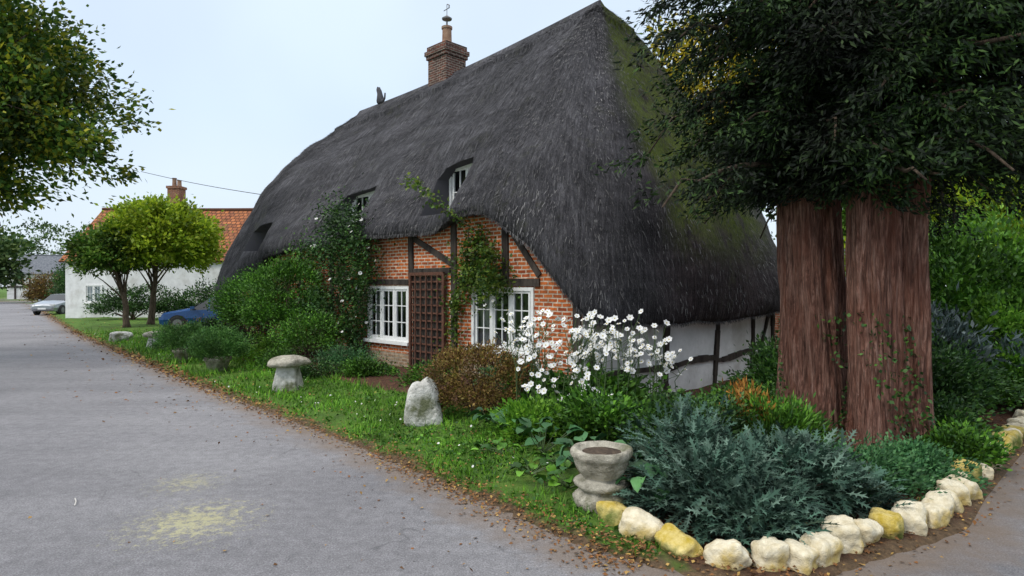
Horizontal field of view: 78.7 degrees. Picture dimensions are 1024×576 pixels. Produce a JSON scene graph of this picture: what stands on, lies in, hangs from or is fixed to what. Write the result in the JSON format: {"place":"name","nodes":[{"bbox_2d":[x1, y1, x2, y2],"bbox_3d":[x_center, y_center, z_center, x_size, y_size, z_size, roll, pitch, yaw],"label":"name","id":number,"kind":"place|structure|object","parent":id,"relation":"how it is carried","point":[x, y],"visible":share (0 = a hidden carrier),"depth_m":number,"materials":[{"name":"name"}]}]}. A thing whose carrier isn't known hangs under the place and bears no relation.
{"place":"outdoors","nodes":[
{"label":"outdoors","id":0,"kind":"place"},
{"bbox_2d":[0,0,980,286],"label":"sky","id":1,"kind":"structure","parent":0,"point":[250,85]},
{"bbox_2d":[0,297,1023,575],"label":"road","id":2,"kind":"structure","parent":0,"point":[146,481],"depth_m":5.80,"materials":[{"name":"grey asphalt"}]},
{"bbox_2d":[30,294,64,314],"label":"parked car","id":3,"kind":"object","parent":2,"relation":"on","point":[55,302],"visible":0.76,"depth_m":43.59,"materials":[{"name":"silver metal"}]},
{"bbox_2d":[0,289,1023,575],"bbox_3d":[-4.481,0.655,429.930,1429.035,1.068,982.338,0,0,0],"label":"ground","id":4,"kind":"structure","parent":0,"point":[906,543],"depth_m":6.85,"materials":[{"name":"green plant"}]},
{"bbox_2d":[7,254,64,298],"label":"timbered white cottage","id":5,"kind":"structure","parent":4,"relation":"on","point":[44,263],"depth_m":98.68,"materials":[{"name":"white paint"}]},
{"bbox_2d":[19,272,64,304],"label":"hedge shrub","id":6,"kind":"object","parent":4,"relation":"on","point":[38,287],"visible":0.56,"depth_m":53.30,"materials":[{"name":"brown plant"}]},
{"bbox_2d":[40,261,64,290],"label":"hedge shrub","id":7,"kind":"object","parent":4,"relation":"on","point":[57,268],"visible":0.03,"depth_m":57.03,"materials":[{"name":"green plant"}]},
{"bbox_2d":[41,263,64,296],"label":"hedge shrub","id":8,"kind":"object","parent":4,"relation":"on","point":[60,283],"visible":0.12,"depth_m":49.07,"materials":[{"name":"green plant"}]},
{"bbox_2d":[0,0,175,226],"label":"roadside lime tree","id":9,"kind":"object","parent":4,"relation":"on","point":[39,128],"visible":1,"depth_m":16.36,"materials":[{"name":"green plant"}]},
{"bbox_2d":[51,217,151,327],"bbox_3d":[-18.684,-0.694,28.722,3.669,5.255,4.072,0,0,0],"label":"round headed tree","id":10,"kind":"object","parent":4,"relation":"on","point":[85,248],"visible":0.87,"depth_m":28.10,"materials":[{"name":"green plant"}]},
{"bbox_2d":[109,331,132,341],"bbox_3d":[-14.007,1.748,22.294,0.764,0.405,0.620,0,0,0],"label":"garden stone","id":11,"kind":"object","parent":4,"relation":"on","point":[119,335],"visible":0.73,"depth_m":22.09,"materials":[{"name":"grey stone"}]},
{"bbox_2d":[81,282,177,319],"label":"hedge shrub","id":12,"kind":"object","parent":4,"relation":"on","point":[113,303],"visible":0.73,"depth_m":35.06,"materials":[{"name":"green plant"}]},
{"bbox_2d":[65,262,222,317],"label":"walls","id":13,"kind":"structure","parent":4,"relation":"on","point":[180,278],"depth_m":37.77,"materials":[{"name":"white paint"}]},
{"bbox_2d":[83,285,102,303],"bbox_3d":[-25.358,0.381,37.817,1.220,1.160,0.210,0,0,4],"label":"window frame","id":14,"kind":"object","parent":13,"relation":"attached to","point":[93,291],"visible":0.68,"depth_m":37.82,"materials":[{"name":"white wood"}]},
{"bbox_2d":[58,210,251,261],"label":"roof slope","id":15,"kind":"structure","parent":13,"relation":"on","point":[234,221],"depth_m":40.01,"materials":[{"name":"tile"}]},
{"bbox_2d":[102,208,252,210],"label":"ridge tiles","id":16,"kind":"object","parent":15,"relation":"on","point":[231,209],"visible":0.2,"depth_m":40.82,"materials":[{"name":"ceramic"}]},
{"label":"roof slope","id":17,"kind":"object","parent":13,"relation":"attached to","visible":0},
{"bbox_2d":[166,186,186,202],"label":"chimney stack","id":18,"kind":"object","parent":17,"relation":"on","point":[180,191],"visible":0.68,"depth_m":42.00,"materials":[{"name":"orange brick"}]},
{"bbox_2d":[172,178,181,185],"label":"chimney pots","id":19,"kind":"object","parent":18,"relation":"on","point":[176,182],"visible":0.74,"depth_m":42.28,"materials":[{"name":"ceramic"}]},
{"bbox_2d":[142,331,164,349],"bbox_3d":[-10.880,1.603,18.975,0.613,0.585,0.667,0,0,30],"label":"staddle stone","id":20,"kind":"object","parent":4,"relation":"on","point":[145,334],"visible":0.34,"depth_m":18.81,"materials":[{"name":"grey stone"}]},
{"bbox_2d":[94,192,233,324],"bbox_3d":[-17.015,-1.369,30.467,6.117,6.624,5.742,0,0,-40],"label":"round headed tree","id":21,"kind":"object","parent":4,"relation":"on","point":[182,233],"visible":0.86,"depth_m":29.48,"materials":[{"name":"green plant"}]},
{"bbox_2d":[142,319,216,362],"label":"shrub","id":22,"kind":"object","parent":4,"relation":"on","point":[170,335],"visible":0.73,"depth_m":15.83,"materials":[{"name":"plant"}]},
{"bbox_2d":[159,274,215,310],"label":"hedge shrub","id":23,"kind":"object","parent":4,"relation":"on","point":[179,302],"visible":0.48,"depth_m":35.18,"materials":[{"name":"green plant"}]},
{"bbox_2d":[158,298,222,327],"bbox_3d":[-13.136,1.133,27.642,4.280,1.510,2.040,0,0,-12],"label":"parked car","id":24,"kind":"object","parent":4,"relation":"on","point":[197,311],"visible":0.24,"depth_m":26.63,"materials":[{"name":"blue paint"}]},
{"bbox_2d":[180,316,223,334],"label":"hedge shrub","id":25,"kind":"object","parent":4,"relation":"on","point":[201,323],"visible":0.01,"depth_m":19.50,"materials":[{"name":"green plant"}]},
{"bbox_2d":[179,320,257,372],"bbox_3d":[-6.684,1.325,14.192,1.665,1.184,1.585,0,0,0],"label":"potted conifer","id":26,"kind":"object","parent":4,"relation":"on","point":[234,342],"visible":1,"depth_m":13.96,"materials":[{"name":"plant"}]},
{"bbox_2d":[182,315,266,339],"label":"evergreen shrub","id":27,"kind":"object","parent":4,"relation":"on","point":[214,324],"visible":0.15,"depth_m":18.96,"materials":[{"name":"green plant"}]},
{"bbox_2d":[201,268,295,345],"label":"round evergreen shrub","id":28,"kind":"object","parent":4,"relation":"on","point":[225,314],"visible":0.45,"depth_m":17.68,"materials":[{"name":"green plant"}]},
{"bbox_2d":[227,327,291,363],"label":"herb clump","id":29,"kind":"object","parent":4,"relation":"on","point":[263,343],"visible":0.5,"depth_m":15.40,"materials":[{"name":"green plant"}]},
{"bbox_2d":[244,341,306,372],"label":"herb clump","id":30,"kind":"object","parent":4,"relation":"on","point":[262,362],"visible":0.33,"depth_m":14.02,"materials":[{"name":"green plant"}]},
{"bbox_2d":[222,249,331,350],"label":"round evergreen shrub","id":31,"kind":"object","parent":4,"relation":"on","point":[264,310],"visible":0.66,"depth_m":16.34,"materials":[{"name":"green plant"}]},
{"bbox_2d":[267,355,310,391],"bbox_3d":[-4.210,1.586,11.619,0.694,0.650,0.758,0,0,29],"label":"staddle stone","id":32,"kind":"object","parent":4,"relation":"on","point":[288,375],"visible":0.91,"depth_m":11.45,"materials":[{"name":"grey stone"}]},
{"bbox_2d":[270,353,345,379],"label":"herb clump","id":33,"kind":"object","parent":4,"relation":"on","point":[322,367],"visible":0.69,"depth_m":12.87,"materials":[{"name":"green plant"}]},
{"bbox_2d":[259,304,359,358],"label":"flowering shrub","id":34,"kind":"object","parent":4,"relation":"on","point":[304,339],"visible":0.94,"depth_m":15.16,"materials":[{"name":"green plant"}]},
{"bbox_2d":[311,336,382,365],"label":"lavender shrub","id":35,"kind":"object","parent":4,"relation":"on","point":[339,357],"visible":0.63,"depth_m":14.21,"materials":[{"name":"green plant"}]},
{"bbox_2d":[170,354,547,466],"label":"daisies","id":36,"kind":"object","parent":4,"relation":"on","point":[390,413],"visible":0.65,"depth_m":8.78,"materials":[{"name":"white plant"}]},
{"bbox_2d":[333,351,400,377],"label":"herb clump","id":37,"kind":"object","parent":4,"relation":"on","point":[354,368],"visible":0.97,"depth_m":12.93,"materials":[{"name":"green plant"}]},
{"bbox_2d":[82,326,675,557],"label":"grass","id":38,"kind":"structure","parent":4,"relation":"on","point":[143,344],"depth_m":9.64,"materials":[{"name":"green plant"}]},
{"bbox_2d":[404,377,442,426],"bbox_3d":[-1.239,1.632,8.846,0.548,0.741,0.452,0,0,0],"label":"standing boulder","id":39,"kind":"object","parent":4,"relation":"on","point":[422,405],"visible":0.91,"depth_m":8.69,"materials":[{"name":"stone"}]},
{"bbox_2d":[390,359,463,387],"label":"fern clump","id":40,"kind":"object","parent":4,"relation":"on","point":[414,377],"visible":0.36,"depth_m":11.98,"materials":[{"name":"green plant"}]},
{"bbox_2d":[417,337,545,413],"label":"copper shrub","id":41,"kind":"object","parent":4,"relation":"on","point":[490,392],"visible":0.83,"depth_m":8.95,"materials":[{"name":"brown plant"}]},
{"bbox_2d":[214,0,779,393],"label":"thatched cottage","id":42,"kind":"structure","parent":4,"relation":"on","point":[514,142],"depth_m":13.85,"materials":[{"name":"plant"}]},
{"bbox_2d":[141,171,260,194],"bbox_3d":[-17.900,-6.096,36.185,19.161,3.633,0.034,0,0,40],"label":"overhead wire","id":43,"kind":"object","parent":42,"relation":"attached to","point":[202,184],"visible":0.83,"depth_m":36.11,"materials":[{"name":"rubber"}]},
{"bbox_2d":[245,229,330,356],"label":"wall ivy","id":44,"kind":"object","parent":42,"relation":"attached to","point":[312,264],"depth_m":17.18,"materials":[{"name":"green plant"}]},
{"bbox_2d":[277,173,395,360],"bbox_3d":[-4.546,-0.012,15.566,3.638,5.688,1.657,0,0,42],"label":"climbing rose","id":45,"kind":"object","parent":42,"relation":"attached to","point":[346,290],"visible":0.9,"depth_m":15.59,"materials":[{"name":"green plant"}]},
{"bbox_2d":[352,191,374,221],"bbox_3d":[-3.851,-2.009,16.897,1.910,1.210,0.210,0,0,45],"label":"dormer window frame","id":46,"kind":"structure","parent":42,"relation":"in","point":[369,194],"depth_m":17.20,"materials":[{"name":"white paint"}]},
{"bbox_2d":[364,286,408,345],"bbox_3d":[-3.020,0.650,15.160,1.880,1.380,0.210,0,0,45],"label":"casement window frame","id":47,"kind":"structure","parent":42,"relation":"in","point":[387,339],"depth_m":15.10,"materials":[{"name":"white paint"}]},
{"bbox_2d":[413,276,441,364],"bbox_3d":[-1.865,0.828,14.000,1.154,2.170,0.035,0,0,45],"label":"door","id":48,"kind":"structure","parent":42,"relation":"in","point":[433,277],"depth_m":14.00,"materials":[{"name":"brown wood"}]},
{"bbox_2d":[397,172,473,269],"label":"climbing rose","id":49,"kind":"object","parent":42,"relation":"attached to","point":[416,183],"visible":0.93,"depth_m":12.68,"materials":[{"name":"green plant"}]},
{"bbox_2d":[449,163,471,208],"bbox_3d":[-1.006,-2.177,14.098,1.390,1.260,0.210,0,0,45],"label":"dormer window frame","id":50,"kind":"structure","parent":42,"relation":"in","point":[452,181],"depth_m":14.46,"materials":[{"name":"white paint"}]},
{"bbox_2d":[428,219,520,376],"bbox_3d":[-0.949,0.404,12.489,0.968,3.815,2.580,0,0,-43],"label":"climbing rose","id":51,"kind":"object","parent":42,"relation":"attached to","point":[473,271],"visible":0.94,"depth_m":12.40,"materials":[{"name":"green plant"}]},
{"bbox_2d":[466,287,533,357],"bbox_3d":[-0.214,0.658,12.401,1.870,1.340,0.210,0,0,45],"label":"casement window frame","id":52,"kind":"structure","parent":42,"relation":"in","point":[526,290],"depth_m":12.41,"materials":[{"name":"white paint"}]},
{"bbox_2d":[0,200,1021,290],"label":"distant trees","id":53,"kind":"object","parent":4,"relation":"on","point":[11,245],"visible":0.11,"depth_m":75.28,"materials":[{"name":"green plant"}]},
{"bbox_2d":[469,437,575,487],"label":"broadleaf plant","id":54,"kind":"object","parent":4,"relation":"on","point":[543,458],"visible":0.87,"depth_m":6.52,"materials":[{"name":"green plant"}]},
{"bbox_2d":[477,389,568,446],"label":"peony clump","id":55,"kind":"object","parent":4,"relation":"on","point":[542,408],"visible":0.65,"depth_m":7.72,"materials":[{"name":"green plant"}]},
{"bbox_2d":[23,308,1023,575],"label":"fallen leaves","id":56,"kind":"object","parent":4,"relation":"on","point":[201,388],"visible":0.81,"depth_m":6.09,"materials":[{"name":"brown plant"}]},
{"bbox_2d":[468,407,701,513],"bbox_3d":[0.586,1.688,6.698,0.991,0.466,3.785,0,0,-27],"label":"broadleaf plant","id":57,"kind":"object","parent":4,"relation":"on","point":[634,482],"visible":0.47,"depth_m":6.84,"materials":[{"name":"green plant"}]},
{"bbox_2d":[494,309,692,411],"bbox_3d":[1.131,1.160,9.222,3.142,1.731,1.986,0,0,0],"label":"japanese anemone plant","id":58,"kind":"object","parent":4,"relation":"on","point":[595,377],"visible":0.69,"depth_m":9.03,"materials":[{"name":"white plant"}]},
{"bbox_2d":[529,379,661,446],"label":"peony clump","id":59,"kind":"object","parent":4,"relation":"on","point":[587,422],"visible":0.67,"depth_m":7.44,"materials":[{"name":"green plant"}]},
{"bbox_2d":[570,441,632,513],"bbox_3d":[0.803,1.686,5.566,0.576,0.525,0.552,0,0,0],"label":"stone urn","id":60,"kind":"object","parent":4,"relation":"on","point":[601,466],"visible":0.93,"depth_m":5.39,"materials":[{"name":"grey stone"}]},
{"bbox_2d":[579,379,777,449],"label":"hebe shrub","id":61,"kind":"object","parent":4,"relation":"on","point":[661,401],"visible":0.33,"depth_m":7.16,"materials":[{"name":"green plant"}]},
{"bbox_2d":[607,392,767,502],"bbox_3d":[1.823,1.539,6.032,1.808,0.994,1.700,0,0,0],"label":"silver ragwort clump","id":62,"kind":"object","parent":4,"relation":"on","point":[699,427],"visible":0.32,"depth_m":6.00,"materials":[{"name":"green plant"}]},
{"bbox_2d":[646,0,776,124],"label":"beech tree","id":63,"kind":"object","parent":4,"relation":"on","point":[685,44],"visible":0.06,"depth_m":30.57,"materials":[{"name":"green plant"}]},
{"bbox_2d":[672,383,777,414],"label":"hebe shrub","id":64,"kind":"object","parent":4,"relation":"on","point":[716,393],"visible":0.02,"depth_m":8.77,"materials":[{"name":"green plant"}]},
{"bbox_2d":[613,426,838,544],"bbox_3d":[1.714,1.612,5.212,1.899,1.002,1.315,0,0,0],"label":"silver ragwort clump","id":65,"kind":"object","parent":4,"relation":"on","point":[693,468],"visible":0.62,"depth_m":5.00,"materials":[{"name":"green plant"}]},
{"bbox_2d":[683,379,775,405],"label":"evergreen shrub","id":66,"kind":"object","parent":4,"relation":"on","point":[764,387],"visible":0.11,"depth_m":9.67,"materials":[{"name":"green plant"}]},
{"bbox_2d":[719,330,778,392],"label":"evergreen shrub","id":67,"kind":"object","parent":4,"relation":"on","point":[764,362],"visible":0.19,"depth_m":10.60,"materials":[{"name":"green plant"}]},
{"bbox_2d":[718,374,783,423],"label":"orange fern","id":68,"kind":"object","parent":4,"relation":"on","point":[740,385],"visible":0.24,"depth_m":7.46,"materials":[{"name":"orange-brown leaves"},{"name":"bark"}]},
{"bbox_2d":[672,466,838,555],"bbox_3d":[1.809,1.757,4.785,1.207,0.736,0.871,0,0,-15],"label":"silver ragwort clump","id":69,"kind":"object","parent":4,"relation":"on","point":[788,513],"visible":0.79,"depth_m":4.69,"materials":[{"name":"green plant"}]},
{"bbox_2d":[735,381,849,447],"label":"fern clump","id":70,"kind":"object","parent":4,"relation":"on","point":[789,415],"visible":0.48,"depth_m":7.07,"materials":[{"name":"green plant"}]},
{"bbox_2d":[701,419,890,527],"bbox_3d":[2.432,1.599,5.552,1.590,0.953,1.316,0,0,0],"label":"silver ragwort clump","id":71,"kind":"object","parent":4,"relation":"on","point":[802,448],"visible":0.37,"depth_m":5.31,"materials":[{"name":"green plant"}]},
{"bbox_2d":[591,0,1023,452],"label":"yew tree","id":72,"kind":"object","parent":4,"relation":"on","point":[881,120],"visible":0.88,"depth_m":7.05,"materials":[{"name":"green plant"}]},
{"bbox_2d":[613,417,1002,570],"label":"bed litter","id":73,"kind":"object","parent":4,"relation":"on","point":[701,557],"visible":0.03,"depth_m":5.07,"materials":[{"name":"brown plant"}]},
{"bbox_2d":[596,403,1023,574],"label":"limestone bed edging","id":74,"kind":"object","parent":4,"relation":"on","point":[848,534],"visible":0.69,"depth_m":4.78,"materials":[{"name":"beige stone"}]},
{"bbox_2d":[775,249,846,340],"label":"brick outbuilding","id":75,"kind":"structure","parent":4,"relation":"on","point":[777,317],"depth_m":21.50,"materials":[{"name":"brick"}]},
{"bbox_2d":[800,451,915,528],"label":"silver ragwort clump","id":76,"kind":"object","parent":4,"relation":"on","point":[880,499],"visible":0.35,"depth_m":5.28,"materials":[{"name":"green plant"}]},
{"bbox_2d":[780,430,947,511],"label":"evergreen shrub","id":77,"kind":"object","parent":4,"relation":"on","point":[879,459],"visible":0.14,"depth_m":5.67,"materials":[{"name":"green plant"}]},
{"bbox_2d":[842,184,979,242],"bbox_3d":[14.692,-2.604,24.078,8.051,9.192,8.147,0,0,0],"label":"beech tree","id":78,"kind":"object","parent":4,"relation":"on","point":[843,221],"visible":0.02,"depth_m":23.41,"materials":[{"name":"green plant"}]},
{"bbox_2d":[846,427,994,499],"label":"evergreen shrub","id":79,"kind":"object","parent":4,"relation":"on","point":[938,466],"visible":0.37,"depth_m":6.06,"materials":[{"name":"green plant"}]},
{"bbox_2d":[843,174,1023,285],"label":"lime shrub","id":80,"kind":"object","parent":4,"relation":"on","point":[960,197],"visible":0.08,"depth_m":15.37,"materials":[{"name":"green plant"}]},
{"bbox_2d":[845,208,1023,349],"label":"tall hedge shrub","id":81,"kind":"object","parent":4,"relation":"on","point":[968,263],"visible":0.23,"depth_m":11.35,"materials":[{"name":"green plant"}]},
{"bbox_2d":[912,415,1019,472],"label":"fern clump","id":82,"kind":"object","parent":4,"relation":"on","point":[987,448],"visible":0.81,"depth_m":6.65,"materials":[{"name":"green plant"}]},
{"bbox_2d":[933,378,1011,440],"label":"evergreen shrub","id":83,"kind":"object","parent":4,"relation":"on","point":[952,410],"visible":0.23,"depth_m":7.55,"materials":[{"name":"green plant"}]},
{"bbox_2d":[932,327,1016,419],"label":"evergreen shrub","id":84,"kind":"object","parent":4,"relation":"on","point":[956,373],"visible":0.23,"depth_m":8.66,"materials":[{"name":"green plant"}]},
{"bbox_2d":[931,281,1022,372],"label":"grey buddleia shrub","id":85,"kind":"object","parent":4,"relation":"on","point":[949,328],"visible":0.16,"depth_m":10.06,"materials":[{"name":"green plant"}]},
{"bbox_2d":[931,173,1023,309],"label":"tall hedge shrub","id":86,"kind":"object","parent":4,"relation":"on","point":[1017,238],"visible":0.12,"depth_m":12.61,"materials":[{"name":"green plant"}]},
{"bbox_2d":[932,331,1023,409],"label":"evergreen shrub","id":87,"kind":"object","parent":4,"relation":"on","point":[999,389],"visible":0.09,"depth_m":9.35,"materials":[{"name":"green plant"}]},
{"bbox_2d":[934,287,1023,383],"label":"tall hedge shrub","id":88,"kind":"object","parent":4,"relation":"on","point":[1017,315],"visible":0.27,"depth_m":10.49,"materials":[{"name":"green plant"}]},
{"bbox_2d":[954,325,1023,404],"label":"grey buddleia shrub","id":89,"kind":"object","parent":4,"relation":"on","point":[1007,340],"visible":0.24,"depth_m":10.19,"materials":[{"name":"green plant"}]},
{"bbox_2d":[979,342,1023,411],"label":"evergreen shrub","id":90,"kind":"object","parent":4,"relation":"on","point":[1018,372],"visible":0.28,"depth_m":9.77,"materials":[{"name":"green plant"}]},
{"bbox_2d":[473,348,559,391],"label":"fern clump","id":91,"kind":"object","parent":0,"point":[489,366],"visible":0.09,"depth_m":10.53,"materials":[{"name":"green plant"}]}
]}

